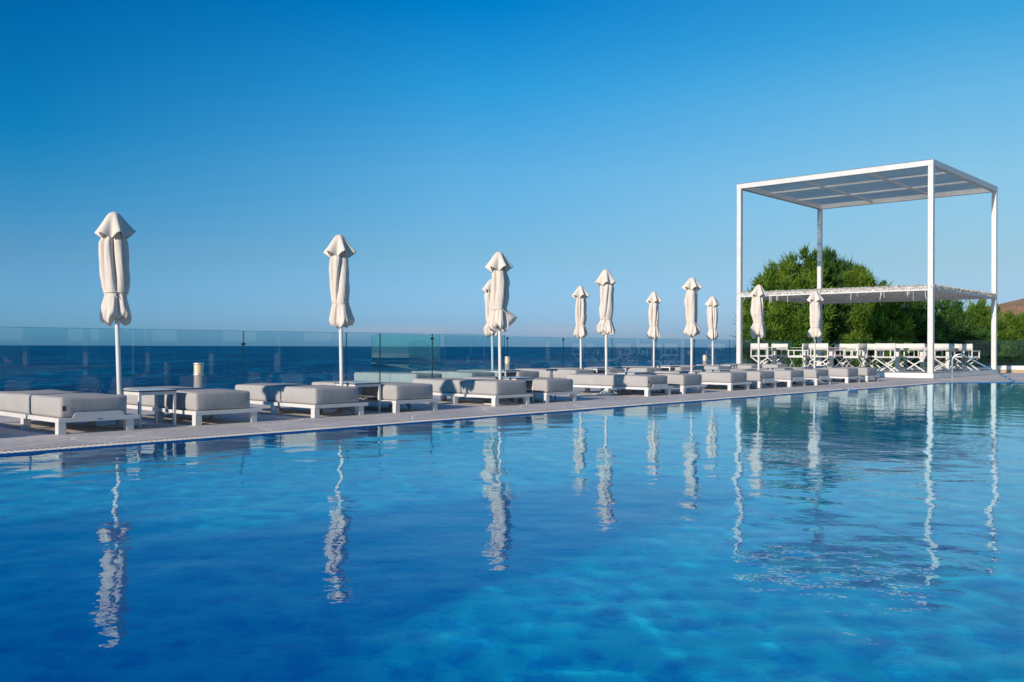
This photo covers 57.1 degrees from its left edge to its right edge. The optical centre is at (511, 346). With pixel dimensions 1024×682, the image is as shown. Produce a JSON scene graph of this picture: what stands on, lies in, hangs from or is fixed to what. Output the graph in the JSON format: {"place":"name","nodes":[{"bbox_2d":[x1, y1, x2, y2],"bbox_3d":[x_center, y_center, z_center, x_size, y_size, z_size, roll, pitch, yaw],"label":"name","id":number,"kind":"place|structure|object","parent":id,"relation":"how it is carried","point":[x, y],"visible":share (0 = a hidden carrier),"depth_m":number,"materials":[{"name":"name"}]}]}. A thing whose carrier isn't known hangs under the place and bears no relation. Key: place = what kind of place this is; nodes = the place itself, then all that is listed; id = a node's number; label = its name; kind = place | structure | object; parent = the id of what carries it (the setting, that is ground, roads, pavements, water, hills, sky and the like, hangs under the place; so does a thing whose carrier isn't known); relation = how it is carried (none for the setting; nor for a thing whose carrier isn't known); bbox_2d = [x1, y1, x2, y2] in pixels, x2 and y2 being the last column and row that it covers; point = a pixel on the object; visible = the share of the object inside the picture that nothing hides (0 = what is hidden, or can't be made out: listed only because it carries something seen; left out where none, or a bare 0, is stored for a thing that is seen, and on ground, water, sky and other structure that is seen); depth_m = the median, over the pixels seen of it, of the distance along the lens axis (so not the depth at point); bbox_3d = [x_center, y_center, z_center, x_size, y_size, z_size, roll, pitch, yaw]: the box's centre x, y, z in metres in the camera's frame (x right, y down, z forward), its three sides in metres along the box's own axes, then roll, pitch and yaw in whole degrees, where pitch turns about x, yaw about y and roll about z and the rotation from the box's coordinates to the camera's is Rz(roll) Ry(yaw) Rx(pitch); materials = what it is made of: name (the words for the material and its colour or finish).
{"place":"outdoors","nodes":[
{"label":"outdoors","id":0,"kind":"place"},
{"bbox_2d":[0,345,935,393],"bbox_3d":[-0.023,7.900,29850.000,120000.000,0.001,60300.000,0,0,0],"label":"sea","id":1,"kind":"structure","parent":0,"point":[91,369],"depth_m":477.81,"materials":[{"name":"liquid"}]},
{"bbox_2d":[0,383,1023,681],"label":"pool water","id":2,"kind":"structure","parent":0,"point":[868,535],"depth_m":4.24,"materials":[{"name":"blue liquid"}]},
{"bbox_2d":[0,362,1023,450],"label":"deck","id":3,"kind":"structure","parent":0,"point":[15,436],"depth_m":12.35,"materials":[{"name":"stone"}]},
{"bbox_2d":[0,389,139,434],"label":"sun lounger","id":4,"kind":"object","parent":3,"relation":"on","point":[60,409],"visible":1,"depth_m":9.85,"materials":[{"name":"beige fabric"}]},
{"bbox_2d":[94,212,145,427],"bbox_3d":[-4.425,-0.314,10.533,0.540,2.402,0.540,-2,0,0],"label":"closed umbrella","id":5,"kind":"object","parent":3,"relation":"on","point":[114,231],"visible":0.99,"depth_m":10.45,"materials":[{"name":"white fabric"}]},
{"bbox_2d":[122,388,176,427],"bbox_3d":[-4.110,0.685,10.621,0.452,0.405,0.452,0,0,41],"label":"side table","id":6,"kind":"object","parent":3,"relation":"on","point":[156,392],"visible":0.91,"depth_m":10.53,"materials":[{"name":"white metal"}]},
{"bbox_2d":[124,386,261,425],"bbox_3d":[-3.987,0.694,11.541,2.000,0.388,0.850,0,0,43],"label":"sun lounger","id":7,"kind":"object","parent":3,"relation":"on","point":[196,403],"visible":0.77,"depth_m":10.92,"materials":[{"name":"beige fabric"}]},
{"bbox_2d":[193,363,203,387],"bbox_3d":[-4.614,0.560,13.839,0.150,0.652,0.150,0,0,0],"label":"light bollard","id":8,"kind":"object","parent":3,"relation":"on","point":[198,374],"visible":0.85,"depth_m":13.78,"materials":[{"name":"white metal"}]},
{"bbox_2d":[27,327,504,393],"bbox_3d":[-6.765,0.310,12.156,0.070,1.140,19.586,0,0,42],"label":"glass fence","id":9,"kind":"object","parent":3,"relation":"on","point":[432,338],"visible":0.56,"depth_m":16.94,"materials":[{"name":"teal"}]},
{"bbox_2d":[235,383,367,417],"bbox_3d":[-2.915,0.696,12.721,2.000,0.391,0.850,0,0,42],"label":"sun lounger","id":10,"kind":"object","parent":3,"relation":"on","point":[316,399],"visible":0.93,"depth_m":12.15,"materials":[{"name":"white fabric"}]},
{"bbox_2d":[322,234,355,414],"bbox_3d":[-2.299,-0.308,12.611,0.540,2.402,0.540,-1,0,0],"label":"closed umbrella","id":11,"kind":"object","parent":3,"relation":"on","point":[339,251],"visible":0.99,"depth_m":12.53,"materials":[{"name":"white fabric"}]},
{"bbox_2d":[335,381,380,411],"bbox_3d":[-2.102,0.691,12.904,0.452,0.405,0.481,0,0,43],"label":"side table","id":12,"kind":"object","parent":3,"relation":"on","point":[360,384],"visible":0.7,"depth_m":12.84,"materials":[{"name":"white metal"}]},
{"bbox_2d":[312,381,440,412],"bbox_3d":[-2.032,0.700,13.691,2.000,0.388,0.850,0,0,42],"label":"sun lounger","id":13,"kind":"object","parent":3,"relation":"on","point":[394,395],"visible":0.62,"depth_m":13.02,"materials":[{"name":"white fabric"}]},
{"bbox_2d":[354,372,441,382],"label":"sun lounger","id":14,"kind":"object","parent":3,"relation":"on","point":[405,377],"visible":0.4,"depth_m":18.42,"materials":[{"name":"beige fabric"}]},
{"bbox_2d":[411,370,494,377],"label":"sun lounger","id":15,"kind":"object","parent":3,"relation":"on","point":[454,374],"visible":0.27,"depth_m":19.39,"materials":[{"name":"white fabric"}]},
{"bbox_2d":[413,378,532,405],"bbox_3d":[-0.690,0.704,15.142,2.000,0.388,0.850,0,0,43],"label":"sun lounger","id":16,"kind":"object","parent":3,"relation":"on","point":[495,390],"visible":0.88,"depth_m":14.61,"materials":[{"name":"white fabric"}]},
{"bbox_2d":[482,279,497,369],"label":"closed umbrella","id":17,"kind":"object","parent":3,"relation":"on","point":[487,289],"visible":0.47,"depth_m":20.23,"materials":[{"name":"beige fabric"}]},
{"bbox_2d":[456,369,538,377],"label":"sun lounger","id":18,"kind":"object","parent":3,"relation":"on","point":[524,373],"visible":0.2,"depth_m":20.34,"materials":[{"name":"white fabric"}]},
{"bbox_2d":[483,251,516,404],"bbox_3d":[-0.192,-0.301,14.826,0.550,2.402,0.540,-1,0,0],"label":"closed umbrella","id":19,"kind":"object","parent":3,"relation":"on","point":[499,266],"visible":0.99,"depth_m":14.76,"materials":[{"name":"beige fabric"}]},
{"bbox_2d":[490,369,519,376],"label":"side table","id":20,"kind":"object","parent":3,"relation":"on","point":[507,371],"visible":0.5,"depth_m":20.00,"materials":[{"name":"white laminate"}]},
{"bbox_2d":[505,356,509,369],"bbox_3d":[-0.117,0.573,24.001,0.150,0.652,0.150,0,0,0],"label":"light bollard","id":21,"kind":"object","parent":3,"relation":"on","point":[507,362],"visible":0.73,"depth_m":23.94,"materials":[{"name":"white metal"}]},
{"bbox_2d":[495,377,534,401],"bbox_3d":[0.057,0.698,15.269,0.452,0.405,0.481,0,0,42],"label":"side table","id":22,"kind":"object","parent":3,"relation":"on","point":[531,379],"visible":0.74,"depth_m":15.14,"materials":[{"name":"white metal"}]},
{"bbox_2d":[459,376,578,402],"bbox_3d":[0.095,0.707,16.009,2.000,0.387,0.850,0,0,42],"label":"sun lounger","id":23,"kind":"object","parent":3,"relation":"on","point":[545,388],"visible":0.54,"depth_m":15.29,"materials":[{"name":"beige fabric"}]},
{"bbox_2d":[515,368,593,378],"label":"sun lounger","id":24,"kind":"object","parent":3,"relation":"on","point":[552,373],"visible":0.45,"depth_m":21.93,"materials":[{"name":"white fabric"}]},
{"bbox_2d":[571,285,589,368],"bbox_3d":[1.636,-0.276,22.368,0.540,2.362,0.540,0,0,0],"label":"closed umbrella","id":25,"kind":"object","parent":3,"relation":"on","point":[580,294],"visible":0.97,"depth_m":22.29,"materials":[{"name":"white fabric"}]},
{"bbox_2d":[552,367,624,372],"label":"sun lounger","id":26,"kind":"object","parent":3,"relation":"on","point":[611,370],"visible":0.12,"depth_m":22.71,"materials":[{"name":"white metal"}]},
{"bbox_2d":[582,367,604,372],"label":"side table","id":27,"kind":"object","parent":3,"relation":"on","point":[596,368],"visible":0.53,"depth_m":22.33,"materials":[{"name":"white laminate"}]},
{"bbox_2d":[593,269,620,394],"bbox_3d":[1.788,-0.286,17.877,0.540,2.382,0.540,0,0,0],"label":"closed umbrella","id":28,"kind":"object","parent":3,"relation":"on","point":[605,281],"visible":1,"depth_m":17.77,"materials":[{"name":"white fabric"}]},
{"bbox_2d":[567,373,672,395],"bbox_3d":[2.021,0.713,18.113,2.002,0.386,0.850,0,0,42],"label":"sun lounger","id":29,"kind":"object","parent":3,"relation":"on","point":[646,383],"visible":0.89,"depth_m":17.66,"materials":[{"name":"white fabric"}]},
{"bbox_2d":[601,367,661,372],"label":"sun lounger","id":30,"kind":"object","parent":3,"relation":"on","point":[642,369],"visible":0.32,"depth_m":23.89,"materials":[{"name":"white metal"}]},
{"bbox_2d":[617,372,648,392],"bbox_3d":[2.395,0.705,18.602,0.452,0.405,0.452,0,0,43],"label":"side table","id":31,"kind":"object","parent":3,"relation":"on","point":[631,373],"visible":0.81,"depth_m":18.45,"materials":[{"name":"white laminate"}]},
{"bbox_2d":[501,336,777,366],"bbox_3d":[4.721,0.329,30.316,0.070,1.170,18.918,0,0,42],"label":"glass fence","id":32,"kind":"object","parent":3,"relation":"on","point":[507,338],"visible":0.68,"depth_m":29.42,"materials":[{"name":"teal"}]},
{"bbox_2d":[601,372,706,393],"bbox_3d":[2.838,0.716,18.999,2.000,0.386,0.850,0,0,42],"label":"sun lounger","id":33,"kind":"object","parent":3,"relation":"on","point":[682,381],"visible":0.51,"depth_m":18.24,"materials":[{"name":"beige fabric"}]},
{"bbox_2d":[646,291,661,366],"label":"closed umbrella","id":34,"kind":"object","parent":3,"relation":"on","point":[653,300],"visible":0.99,"depth_m":24.54,"materials":[{"name":"beige fabric"}]},
{"bbox_2d":[622,366,693,370],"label":"sun lounger","id":35,"kind":"object","parent":3,"relation":"on","point":[681,368],"visible":0.22,"depth_m":25.01,"materials":[{"name":"white metal"}]},
{"bbox_2d":[656,366,678,370],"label":"side table","id":36,"kind":"object","parent":3,"relation":"on","point":[669,367],"visible":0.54,"depth_m":24.77,"materials":[{"name":"white laminate"}]},
{"bbox_2d":[679,277,702,389],"bbox_3d":[3.806,-0.280,19.913,0.540,2.382,0.540,0,0,0],"label":"closed umbrella","id":37,"kind":"object","parent":3,"relation":"on","point":[692,327],"visible":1,"depth_m":19.84,"materials":[{"name":"beige fabric"}]},
{"bbox_2d":[662,365,729,369],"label":"sun lounger","id":38,"kind":"object","parent":3,"relation":"on","point":[698,367],"visible":0.36,"depth_m":26.58,"materials":[{"name":"white metal"}]},
{"bbox_2d":[654,371,751,390],"bbox_3d":[4.097,0.717,20.456,2.000,0.391,0.850,0,0,43],"label":"sun lounger","id":39,"kind":"object","parent":3,"relation":"on","point":[730,379],"visible":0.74,"depth_m":19.80,"materials":[{"name":"beige fabric"}]},
{"bbox_2d":[702,355,706,363],"bbox_3d":[6.256,0.592,30.512,0.150,0.652,0.150,0,0,0],"label":"light bollard","id":40,"kind":"object","parent":3,"relation":"on","point":[704,360],"visible":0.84,"depth_m":30.45,"materials":[{"name":"white metal"}]},
{"bbox_2d":[705,296,719,364],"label":"closed umbrella","id":41,"kind":"object","parent":3,"relation":"on","point":[712,303],"visible":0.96,"depth_m":26.74,"materials":[{"name":"beige fabric"}]},
{"bbox_2d":[702,369,729,387],"bbox_3d":[4.530,0.711,20.893,0.452,0.405,0.452,0,0,42],"label":"side table","id":42,"kind":"object","parent":3,"relation":"on","point":[711,370],"visible":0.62,"depth_m":20.84,"materials":[{"name":"white laminate"}]},
{"bbox_2d":[716,364,737,368],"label":"side table","id":43,"kind":"object","parent":3,"relation":"on","point":[730,365],"visible":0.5,"depth_m":27.11,"materials":[{"name":"white laminate"}]},
{"bbox_2d":[699,364,761,368],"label":"sun lounger","id":44,"kind":"object","parent":3,"relation":"on","point":[744,366],"visible":0.17,"depth_m":27.80,"materials":[{"name":"white metal"}]},
{"bbox_2d":[685,370,777,388],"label":"sun lounger","id":45,"kind":"object","parent":3,"relation":"on","point":[758,377],"visible":0.41,"depth_m":20.61,"materials":[{"name":"beige fabric"}]},
{"bbox_2d":[749,284,769,385],"bbox_3d":[5.797,-0.274,22.089,0.540,2.382,0.540,0,0,0],"label":"closed umbrella","id":46,"kind":"object","parent":3,"relation":"on","point":[758,294],"visible":0.98,"depth_m":22.00,"materials":[{"name":"white fabric"}]},
{"bbox_2d":[738,364,787,367],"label":"sun lounger","id":47,"kind":"object","parent":3,"relation":"on","point":[773,365],"visible":0.27,"depth_m":29.04,"materials":[{"name":"white fabric"}]},
{"bbox_2d":[726,369,806,386],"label":"sun lounger","id":48,"kind":"object","parent":3,"relation":"on","point":[789,377],"visible":0.58,"depth_m":21.70,"materials":[{"name":"white fabric"}]},
{"bbox_2d":[767,368,792,384],"bbox_3d":[6.509,0.717,22.828,0.452,0.405,0.452,0,0,42],"label":"side table","id":49,"kind":"object","parent":3,"relation":"on","point":[781,368],"visible":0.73,"depth_m":22.68,"materials":[{"name":"white laminate"}]},
{"bbox_2d":[746,368,832,384],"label":"sun lounger","id":50,"kind":"object","parent":3,"relation":"on","point":[815,375],"visible":0.37,"depth_m":22.68,"materials":[{"name":"white fabric"}]},
{"bbox_2d":[806,291,823,382],"bbox_3d":[7.860,-0.268,24.405,0.540,2.382,0.540,1,0,0],"label":"closed umbrella","id":51,"kind":"object","parent":3,"relation":"on","point":[815,299],"visible":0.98,"depth_m":24.31,"materials":[{"name":"beige fabric"}]},
{"bbox_2d":[779,367,861,382],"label":"sun lounger","id":52,"kind":"object","parent":3,"relation":"on","point":[841,372],"visible":0.52,"depth_m":24.07,"materials":[{"name":"white fabric"}]},
{"bbox_2d":[816,366,838,381],"bbox_3d":[8.475,0.723,25.264,0.452,0.405,0.452,0,0,43],"label":"side table","id":53,"kind":"object","parent":3,"relation":"on","point":[827,367],"visible":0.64,"depth_m":25.11,"materials":[{"name":"white laminate"}]},
{"bbox_2d":[805,366,879,381],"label":"sun lounger","id":54,"kind":"object","parent":3,"relation":"on","point":[866,372],"visible":0.33,"depth_m":24.93,"materials":[{"name":"beige fabric"}]},
{"bbox_2d":[736,159,997,377],"bbox_3d":[12.171,-2.300,32.160,6.521,6.457,6.529,0,0,42],"label":"pergola","id":55,"kind":"object","parent":3,"relation":"on","point":[930,180],"visible":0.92,"depth_m":31.89,"materials":[{"name":"white metal"}]},
{"bbox_2d":[751,343,773,363],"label":"director chair","id":56,"kind":"object","parent":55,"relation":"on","point":[763,346],"visible":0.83,"depth_m":31.71,"materials":[{"name":"white fabric"}]},
{"bbox_2d":[765,344,787,363],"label":"director chair","id":57,"kind":"object","parent":55,"relation":"on","point":[781,345],"visible":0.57,"depth_m":33.58,"materials":[{"name":"white fabric"}]},
{"bbox_2d":[768,347,788,363],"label":"dining table","id":58,"kind":"object","parent":55,"relation":"on","point":[774,359],"visible":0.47,"depth_m":32.51,"materials":[{"name":"white laminate"}]},
{"bbox_2d":[787,343,808,366],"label":"director chair","id":59,"kind":"object","parent":55,"relation":"on","point":[805,347],"visible":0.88,"depth_m":31.94,"materials":[{"name":"white wood"}]},
{"bbox_2d":[791,347,806,366],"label":"dining table","id":60,"kind":"object","parent":55,"relation":"on","point":[804,353],"visible":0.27,"depth_m":33.61,"materials":[{"name":"white laminate"}]},
{"bbox_2d":[800,344,821,365],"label":"director chair","id":61,"kind":"object","parent":55,"relation":"on","point":[811,361],"visible":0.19,"depth_m":34.05,"materials":[{"name":"white wood"}]},
{"bbox_2d":[810,343,835,365],"bbox_3d":[10.049,0.330,30.425,0.620,0.880,0.577,0,0,44],"label":"director chair","id":62,"kind":"object","parent":55,"relation":"on","point":[822,346],"visible":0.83,"depth_m":30.26,"materials":[{"name":"white fabric"}]},
{"bbox_2d":[829,348,833,365],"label":"dining table","id":63,"kind":"object","parent":55,"relation":"on","point":[831,353],"visible":0.39,"depth_m":31.15,"materials":[{"name":"white laminate"}]},
{"bbox_2d":[823,344,845,365],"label":"director chair","id":64,"kind":"object","parent":55,"relation":"on","point":[836,346],"visible":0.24,"depth_m":34.68,"materials":[{"name":"white wood"}]},
{"bbox_2d":[835,344,856,366],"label":"director chair","id":65,"kind":"object","parent":55,"relation":"on","point":[847,346],"visible":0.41,"depth_m":32.04,"materials":[{"name":"white fabric"}]},
{"bbox_2d":[843,343,866,366],"bbox_3d":[11.248,0.334,30.787,0.620,0.880,0.577,0,0,-43],"label":"director chair","id":66,"kind":"object","parent":55,"relation":"on","point":[861,347],"visible":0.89,"depth_m":30.64,"materials":[{"name":"white fabric"}]},
{"bbox_2d":[861,351,865,366],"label":"dining table","id":67,"kind":"object","parent":55,"relation":"on","point":[863,353],"visible":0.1,"depth_m":32.24,"materials":[{"name":"white laminate"}]},
{"bbox_2d":[859,344,883,369],"bbox_3d":[12.042,0.336,31.457,0.577,0.880,0.620,0,0,-41],"label":"director chair","id":68,"kind":"object","parent":55,"relation":"on","point":[870,346],"visible":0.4,"depth_m":31.50,"materials":[{"name":"white fabric"}]},
{"bbox_2d":[875,343,899,371],"bbox_3d":[11.559,0.335,28.946,0.620,0.880,0.577,0,0,38],"label":"director chair","id":69,"kind":"object","parent":55,"relation":"on","point":[885,346],"visible":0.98,"depth_m":28.80,"materials":[{"name":"white fabric"}]},
{"bbox_2d":[890,348,902,371],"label":"dining table","id":70,"kind":"object","parent":55,"relation":"on","point":[897,365],"visible":0.52,"depth_m":29.69,"materials":[{"name":"white laminate"}]},
{"bbox_2d":[890,344,914,370],"bbox_3d":[12.742,0.338,30.680,0.620,0.880,0.577,0,0,43],"label":"director chair","id":71,"kind":"object","parent":55,"relation":"on","point":[901,346],"visible":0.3,"depth_m":30.68,"materials":[{"name":"white fabric"}]},
{"bbox_2d":[904,343,924,371],"bbox_3d":[12.680,0.338,29.644,0.620,0.880,0.577,0,0,23],"label":"director chair","id":72,"kind":"object","parent":55,"relation":"on","point":[914,346],"visible":1,"depth_m":29.42,"materials":[{"name":"white fabric"}]},
{"bbox_2d":[916,350,926,370],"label":"dining table","id":73,"kind":"object","parent":55,"relation":"on","point":[921,362],"visible":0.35,"depth_m":30.80,"materials":[{"name":"white laminate"}]},
{"bbox_2d":[917,344,942,369],"bbox_3d":[14.251,0.343,32.009,0.577,0.880,0.620,0,0,-37],"label":"director chair","id":74,"kind":"object","parent":55,"relation":"on","point":[926,356],"visible":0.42,"depth_m":32.05,"materials":[{"name":"white wood"}]},
{"bbox_2d":[934,344,954,370],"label":"director chair","id":75,"kind":"object","parent":55,"relation":"on","point":[944,346],"visible":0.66,"depth_m":29.71,"materials":[{"name":"white fabric"}]},
{"bbox_2d":[940,348,958,369],"bbox_3d":[14.522,0.413,31.315,0.724,0.742,0.724,0,0,42],"label":"dining table","id":76,"kind":"object","parent":55,"relation":"on","point":[947,354],"visible":0.4,"depth_m":31.27,"materials":[{"name":"white laminate"}]},
{"bbox_2d":[945,350,969,369],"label":"director chair","id":77,"kind":"object","parent":55,"relation":"on","point":[959,360],"visible":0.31,"depth_m":32.13,"materials":[{"name":"white wood"}]},
{"bbox_2d":[954,344,979,370],"bbox_3d":[15.034,0.345,31.080,0.577,0.880,0.620,0,0,-37],"label":"director chair","id":78,"kind":"object","parent":55,"relation":"on","point":[965,346],"visible":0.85,"depth_m":30.96,"materials":[{"name":"white fabric"}]},
{"bbox_2d":[950,353,1017,382],"bbox_3d":[12.658,0.666,24.840,1.961,0.976,0.100,0,0,23],"label":"pool handrail","id":79,"kind":"object","parent":3,"relation":"attached to","point":[987,367],"visible":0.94,"depth_m":25.00,"materials":[{"name":"silver metal"}]},
{"bbox_2d":[0,0,1023,346],"label":"sky","id":80,"kind":"structure","parent":0,"point":[572,141],"materials":[{"name":"blue"}]},
{"bbox_2d":[888,298,1023,341],"bbox_3d":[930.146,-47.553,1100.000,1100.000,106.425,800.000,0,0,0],"label":"hill","id":81,"kind":"structure","parent":0,"point":[1015,306],"depth_m":1097.36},
{"bbox_2d":[987,365,1023,372],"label":"wall","id":82,"kind":"structure","parent":0,"point":[1010,369],"depth_m":34.26,"materials":[{"name":"white paint"}]},
{"label":"ground","id":83,"kind":"structure","parent":0,"visible":0},
{"bbox_2d":[732,335,768,363],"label":"bush","id":84,"kind":"object","parent":83,"relation":"on","point":[746,351],"visible":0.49,"depth_m":40.80,"materials":[{"name":"green plant"}]},
{"bbox_2d":[730,242,839,366],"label":"tree","id":85,"kind":"object","parent":83,"relation":"on","point":[785,322],"visible":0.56,"depth_m":41.99,"materials":[{"name":"green plant"}]},
{"bbox_2d":[807,245,869,366],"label":"tree","id":86,"kind":"object","parent":83,"relation":"on","point":[839,326],"visible":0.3,"depth_m":43.48,"materials":[{"name":"green plant"}]},
{"bbox_2d":[841,262,919,367],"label":"tree","id":87,"kind":"object","parent":83,"relation":"on","point":[880,324],"visible":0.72,"depth_m":42.77,"materials":[{"name":"green plant"}]},
{"bbox_2d":[884,301,956,366],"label":"tree","id":88,"kind":"object","parent":83,"relation":"on","point":[943,333],"visible":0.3,"depth_m":44.23,"materials":[{"name":"green plant"}]},
{"bbox_2d":[927,300,990,365],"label":"tree","id":89,"kind":"object","parent":83,"relation":"on","point":[966,331],"visible":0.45,"depth_m":46.42,"materials":[{"name":"green plant"}]},
{"bbox_2d":[961,299,1010,365],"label":"tree","id":90,"kind":"object","parent":83,"relation":"on","point":[982,312],"visible":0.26,"depth_m":48.60,"materials":[{"name":"green plant"}]},
{"bbox_2d":[985,308,1023,365],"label":"tree","id":91,"kind":"object","parent":83,"relation":"on","point":[1011,333],"visible":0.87,"depth_m":47.65,"materials":[{"name":"green plant"}]},
{"label":"pool floor","id":92,"kind":"structure","parent":0,"visible":0},
{"bbox_2d":[0,382,1023,455],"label":"pool wall","id":93,"kind":"structure","parent":92,"relation":"on","point":[15,453],"depth_m":10.80,"materials":[{"name":"blue tile"}]},
{"bbox_2d":[0,382,950,453],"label":"overflow grate","id":94,"kind":"object","parent":93,"relation":"on","point":[52,448],"visible":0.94,"depth_m":10.69,"materials":[{"name":"white plastic"}]}
]}

